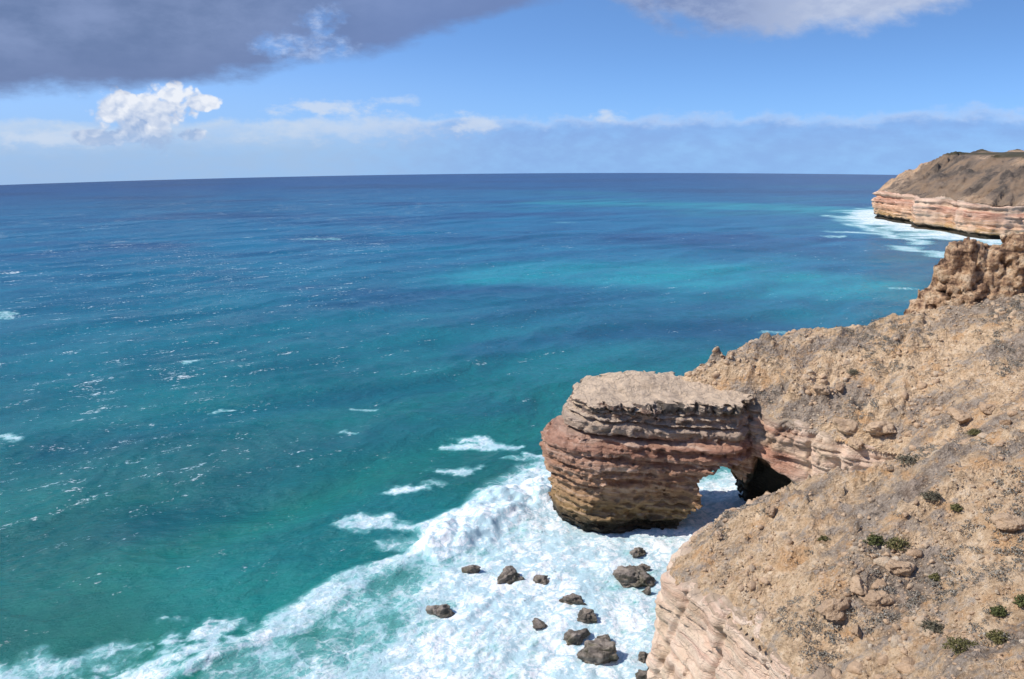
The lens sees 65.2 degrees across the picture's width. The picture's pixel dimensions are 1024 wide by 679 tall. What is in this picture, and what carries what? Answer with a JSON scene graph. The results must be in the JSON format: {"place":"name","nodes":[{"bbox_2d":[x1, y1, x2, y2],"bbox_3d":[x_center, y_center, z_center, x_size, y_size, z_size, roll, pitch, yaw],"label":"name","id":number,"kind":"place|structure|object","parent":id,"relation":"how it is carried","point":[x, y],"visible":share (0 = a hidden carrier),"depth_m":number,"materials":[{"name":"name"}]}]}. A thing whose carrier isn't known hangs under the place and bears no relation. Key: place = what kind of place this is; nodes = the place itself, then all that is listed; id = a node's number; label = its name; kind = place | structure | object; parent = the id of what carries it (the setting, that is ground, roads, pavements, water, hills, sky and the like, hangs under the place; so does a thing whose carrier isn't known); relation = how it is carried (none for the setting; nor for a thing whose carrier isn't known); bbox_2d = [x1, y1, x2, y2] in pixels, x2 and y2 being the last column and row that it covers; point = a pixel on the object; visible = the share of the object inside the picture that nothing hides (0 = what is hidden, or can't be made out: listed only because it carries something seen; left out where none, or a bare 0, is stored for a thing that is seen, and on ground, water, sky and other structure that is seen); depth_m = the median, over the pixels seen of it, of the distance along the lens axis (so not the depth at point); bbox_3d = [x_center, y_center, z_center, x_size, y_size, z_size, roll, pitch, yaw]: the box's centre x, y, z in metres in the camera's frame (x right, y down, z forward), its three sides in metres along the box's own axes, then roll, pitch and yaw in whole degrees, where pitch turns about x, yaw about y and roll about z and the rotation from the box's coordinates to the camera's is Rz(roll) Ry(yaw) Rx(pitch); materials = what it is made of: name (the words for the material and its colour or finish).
{"place":"outdoors","nodes":[
{"label":"outdoors","id":0,"kind":"place"},
{"bbox_2d":[0,173,998,678],"bbox_3d":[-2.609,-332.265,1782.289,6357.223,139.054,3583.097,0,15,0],"label":"sea","id":1,"kind":"structure","parent":0,"point":[352,345],"depth_m":232.62,"materials":[{"name":"liquid"}]},
{"bbox_2d":[426,604,454,618],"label":"surf rock","id":2,"kind":"object","parent":1,"relation":"in","point":[443,611],"visible":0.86,"depth_m":102.27,"materials":[{"name":"stone"}]},
{"bbox_2d":[461,565,480,573],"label":"surf rock","id":3,"kind":"object","parent":1,"relation":"in","point":[473,569],"visible":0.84,"depth_m":112.00,"materials":[{"name":"stone"}]},
{"bbox_2d":[0,210,1001,678],"bbox_3d":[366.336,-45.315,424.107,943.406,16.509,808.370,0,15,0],"label":"surf foam","id":4,"kind":"object","parent":1,"relation":"on","point":[486,630],"visible":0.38,"depth_m":106.92,"materials":[{"name":"liquid"}]},
{"bbox_2d":[576,638,618,665],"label":"surf rock","id":5,"kind":"object","parent":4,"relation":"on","point":[597,651],"visible":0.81,"depth_m":92.73,"materials":[{"name":"stone"}]},
{"bbox_2d":[539,370,755,533],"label":"sea arch","id":6,"kind":"structure","parent":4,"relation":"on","point":[627,451],"depth_m":119.81,"materials":[{"name":"brown stone"}]},
{"bbox_2d":[497,565,523,584],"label":"surf rock","id":7,"kind":"object","parent":1,"relation":"in","point":[510,575],"visible":0.84,"depth_m":109.86,"materials":[{"name":"stone"}]},
{"bbox_2d":[532,618,547,628],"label":"surf rock","id":8,"kind":"object","parent":1,"relation":"in","point":[538,623],"visible":1,"depth_m":99.94,"materials":[{"name":"stone"}]},
{"bbox_2d":[533,575,548,584],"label":"surf rock","id":9,"kind":"object","parent":1,"relation":"in","point":[542,579],"visible":1,"depth_m":109.55,"materials":[{"name":"stone"}]},
{"bbox_2d":[559,593,585,604],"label":"surf rock","id":10,"kind":"object","parent":1,"relation":"in","point":[572,598],"visible":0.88,"depth_m":104.59,"materials":[{"name":"stone"}]},
{"bbox_2d":[563,628,590,645],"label":"surf rock","id":11,"kind":"object","parent":1,"relation":"in","point":[573,637],"visible":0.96,"depth_m":97.00,"materials":[{"name":"stone"}]},
{"bbox_2d":[577,607,596,623],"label":"surf rock","id":12,"kind":"object","parent":1,"relation":"in","point":[586,615],"visible":0.96,"depth_m":101.01,"materials":[{"name":"stone"}]},
{"bbox_2d":[596,634,610,640],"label":"surf rock","id":13,"kind":"object","parent":1,"relation":"in","point":[606,636],"visible":0.47,"depth_m":97.04,"materials":[{"name":"stone"}]},
{"bbox_2d":[613,565,655,587],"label":"surf rock","id":14,"kind":"object","parent":1,"relation":"in","point":[629,576],"visible":0.94,"depth_m":109.05,"materials":[{"name":"stone"}]},
{"bbox_2d":[629,547,645,557],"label":"surf rock","id":15,"kind":"object","parent":1,"relation":"in","point":[637,552],"visible":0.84,"depth_m":116.09,"materials":[{"name":"stone"}]},
{"bbox_2d":[635,669,646,678],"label":"surf rock","id":16,"kind":"object","parent":1,"relation":"in","point":[640,674],"visible":0.55,"depth_m":89.96,"materials":[{"name":"stone"}]},
{"bbox_2d":[638,651,648,662],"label":"surf rock","id":17,"kind":"object","parent":1,"relation":"in","point":[642,656],"visible":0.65,"depth_m":93.23,"materials":[{"name":"stone"}]},
{"bbox_2d":[637,563,650,570],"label":"surf rock","id":18,"kind":"object","parent":1,"relation":"in","point":[645,567],"visible":0.66,"depth_m":112.41,"materials":[{"name":"stone"}]},
{"bbox_2d":[641,586,650,594],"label":"surf rock","id":19,"kind":"object","parent":1,"relation":"in","point":[646,590],"visible":1,"depth_m":107.12,"materials":[{"name":"stone"}]},
{"bbox_2d":[0,0,1023,184],"label":"sky","id":20,"kind":"structure","parent":0,"point":[91,90],"materials":[{"name":"blue"}]},
{"bbox_2d":[646,401,896,678],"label":"cliff","id":21,"kind":"structure","parent":0,"point":[698,634],"depth_m":79.77,"materials":[{"name":"beige stone"}]},
{"bbox_2d":[667,293,1023,678],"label":"hillside","id":22,"kind":"structure","parent":0,"point":[909,484],"depth_m":73.43,"materials":[{"name":"beige stone"}]},
{"bbox_2d":[715,531,722,538],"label":"boulder","id":23,"kind":"object","parent":22,"relation":"on","point":[718,534],"visible":1,"depth_m":78.75,"materials":[{"name":"stone"}]},
{"bbox_2d":[765,505,775,516],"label":"boulder","id":24,"kind":"object","parent":22,"relation":"on","point":[771,511],"visible":1,"depth_m":77.18,"materials":[{"name":"stone"}]},
{"bbox_2d":[812,386,829,394],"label":"boulder","id":25,"kind":"object","parent":22,"relation":"on","point":[822,390],"visible":1,"depth_m":114.70,"materials":[{"name":"stone"}]},
{"bbox_2d":[818,535,830,541],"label":"cushion shrub","id":26,"kind":"object","parent":22,"relation":"on","point":[822,537],"visible":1,"depth_m":71.87,"materials":[{"name":"green plant"}]},
{"bbox_2d":[815,597,851,620],"bbox_3d":[25.854,21.367,64.000,2.895,1.884,2.166,-12,28,-37],"label":"boulder","id":27,"kind":"object","parent":22,"relation":"on","point":[832,609],"visible":0.99,"depth_m":63.36,"materials":[{"name":"stone"}]},
{"bbox_2d":[835,383,843,392],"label":"boulder","id":28,"kind":"object","parent":22,"relation":"on","point":[839,387],"visible":1,"depth_m":115.18,"materials":[{"name":"stone"}]},
{"bbox_2d":[832,418,858,434],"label":"boulder","id":29,"kind":"object","parent":22,"relation":"on","point":[847,426],"visible":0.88,"depth_m":109.22,"materials":[{"name":"stone"}]},
{"bbox_2d":[669,292,1023,678],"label":"scree","id":30,"kind":"structure","parent":22,"relation":"on","point":[906,664],"depth_m":69.84,"materials":[{"name":"stone"}]},
{"bbox_2d":[846,368,858,374],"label":"cushion shrub","id":31,"kind":"object","parent":22,"relation":"on","point":[852,371],"visible":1,"depth_m":116.78,"materials":[{"name":"green plant"}]},
{"bbox_2d":[682,295,1023,678],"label":"dry scrub","id":32,"kind":"object","parent":22,"relation":"on","point":[913,600],"visible":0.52,"depth_m":64.28,"materials":[{"name":"brown plant"}]},
{"bbox_2d":[847,437,863,449],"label":"boulder","id":33,"kind":"object","parent":22,"relation":"on","point":[855,443],"visible":1,"depth_m":107.90,"materials":[{"name":"stone"}]},
{"bbox_2d":[851,624,861,638],"bbox_3d":[26.741,22.623,62.189,0.808,1.082,1.546,-13,16,12],"label":"boulder","id":34,"kind":"object","parent":22,"relation":"on","point":[855,630],"visible":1,"depth_m":61.80,"materials":[{"name":"stone"}]},
{"bbox_2d":[849,575,867,595],"bbox_3d":[27.808,19.775,64.029,1.415,1.290,1.829,-1,15,-4],"label":"boulder","id":35,"kind":"object","parent":22,"relation":"on","point":[858,586],"visible":1,"depth_m":63.83,"materials":[{"name":"stone"}]},
{"bbox_2d":[863,532,883,545],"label":"cushion shrub","id":36,"kind":"object","parent":22,"relation":"on","point":[873,539],"visible":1,"depth_m":66.09,"materials":[{"name":"green plant"}]},
{"bbox_2d":[858,589,890,612],"bbox_3d":[28.585,20.498,63.071,2.424,1.613,1.490,13,20,41],"label":"boulder","id":37,"kind":"object","parent":22,"relation":"on","point":[874,601],"visible":0.98,"depth_m":62.58,"materials":[{"name":"stone"}]},
{"bbox_2d":[865,420,896,435],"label":"boulder","id":38,"kind":"object","parent":22,"relation":"on","point":[878,428],"visible":1,"depth_m":106.59,"materials":[{"name":"stone"}]},
{"bbox_2d":[881,535,909,550],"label":"cushion shrub","id":39,"kind":"object","parent":22,"relation":"on","point":[895,540],"visible":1,"depth_m":65.07,"materials":[{"name":"green plant"}]},
{"bbox_2d":[885,559,911,576],"bbox_3d":[30.932,18.390,64.186,1.934,1.300,1.636,1,15,4],"label":"boulder","id":40,"kind":"object","parent":22,"relation":"on","point":[893,566],"visible":1,"depth_m":63.73,"materials":[{"name":"stone"}]},
{"bbox_2d":[895,453,919,464],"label":"cushion shrub","id":41,"kind":"object","parent":22,"relation":"on","point":[907,458],"visible":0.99,"depth_m":73.33,"materials":[{"name":"green plant"}]},
{"bbox_2d":[919,490,943,500],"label":"cushion shrub","id":42,"kind":"object","parent":22,"relation":"on","point":[932,496],"visible":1,"depth_m":67.08,"materials":[{"name":"green plant"}]},
{"bbox_2d":[918,618,946,633],"bbox_3d":[30.929,20.987,58.554,2.084,0.713,1.843,11,19,37],"label":"cushion shrub","id":43,"kind":"object","parent":22,"relation":"on","point":[932,626],"visible":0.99,"depth_m":58.47,"materials":[{"name":"green plant"}]},
{"bbox_2d":[928,572,940,580],"bbox_3d":[33.046,18.477,62.354,1.102,0.720,1.017,0,15,0],"label":"cushion shrub","id":44,"kind":"object","parent":22,"relation":"on","point":[935,577],"visible":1,"depth_m":62.28,"materials":[{"name":"green plant"}]},
{"bbox_2d":[947,503,962,511],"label":"cushion shrub","id":45,"kind":"object","parent":22,"relation":"on","point":[956,507],"visible":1,"depth_m":65.61,"materials":[{"name":"green plant"}]},
{"bbox_2d":[947,407,971,423],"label":"boulder","id":46,"kind":"object","parent":22,"relation":"on","point":[960,416],"visible":0.9,"depth_m":101.76,"materials":[{"name":"stone"}]},
{"bbox_2d":[941,635,978,654],"bbox_3d":[30.223,20.490,54.001,2.784,0.934,1.698,0,15,0],"label":"cushion shrub","id":47,"kind":"object","parent":22,"relation":"on","point":[953,642],"visible":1,"depth_m":53.84,"materials":[{"name":"green plant"}]},
{"bbox_2d":[904,231,1023,314],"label":"rock crag","id":48,"kind":"structure","parent":22,"relation":"on","point":[968,271],"depth_m":116.01,"materials":[{"name":"brown stone"}]},
{"bbox_2d":[967,428,980,435],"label":"cushion shrub","id":49,"kind":"object","parent":22,"relation":"on","point":[973,432],"visible":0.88,"depth_m":97.53,"materials":[{"name":"green plant"}]},
{"bbox_2d":[979,402,996,414],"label":"boulder","id":50,"kind":"object","parent":22,"relation":"on","point":[986,409],"visible":1,"depth_m":100.37,"materials":[{"name":"stone"}]},
{"bbox_2d":[985,629,1007,644],"bbox_3d":[32.909,20.066,54.067,1.879,0.752,1.510,0,15,0],"label":"cushion shrub","id":51,"kind":"object","parent":22,"relation":"on","point":[993,635],"visible":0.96,"depth_m":53.98,"materials":[{"name":"green plant"}]},
{"bbox_2d":[988,605,1008,616],"bbox_3d":[34.145,18.990,56.048,1.370,0.845,1.072,0,15,0],"label":"cushion shrub","id":52,"kind":"object","parent":22,"relation":"on","point":[997,611],"visible":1,"depth_m":55.94,"materials":[{"name":"green plant"}]},
{"bbox_2d":[999,419,1011,424],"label":"boulder","id":53,"kind":"object","parent":22,"relation":"on","point":[1007,422],"visible":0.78,"depth_m":96.71,"materials":[{"name":"stone"}]},
{"bbox_2d":[990,513,1023,530],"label":"boulder","id":54,"kind":"object","parent":22,"relation":"on","point":[1006,521],"visible":0.99,"depth_m":62.03,"materials":[{"name":"stone"}]},
{"bbox_2d":[1010,482,1023,491],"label":"boulder","id":55,"kind":"object","parent":22,"relation":"on","point":[1018,485],"visible":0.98,"depth_m":64.69,"materials":[{"name":"stone"}]},
{"bbox_2d":[1012,594,1023,606],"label":"cushion shrub","id":56,"kind":"object","parent":22,"relation":"on","point":[1019,602],"visible":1,"depth_m":55.68,"materials":[{"name":"green plant"}]},
{"bbox_2d":[871,149,1023,239],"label":"headland","id":57,"kind":"structure","parent":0,"point":[979,194],"depth_m":505.76,"materials":[{"name":"brown stone"}]}
]}

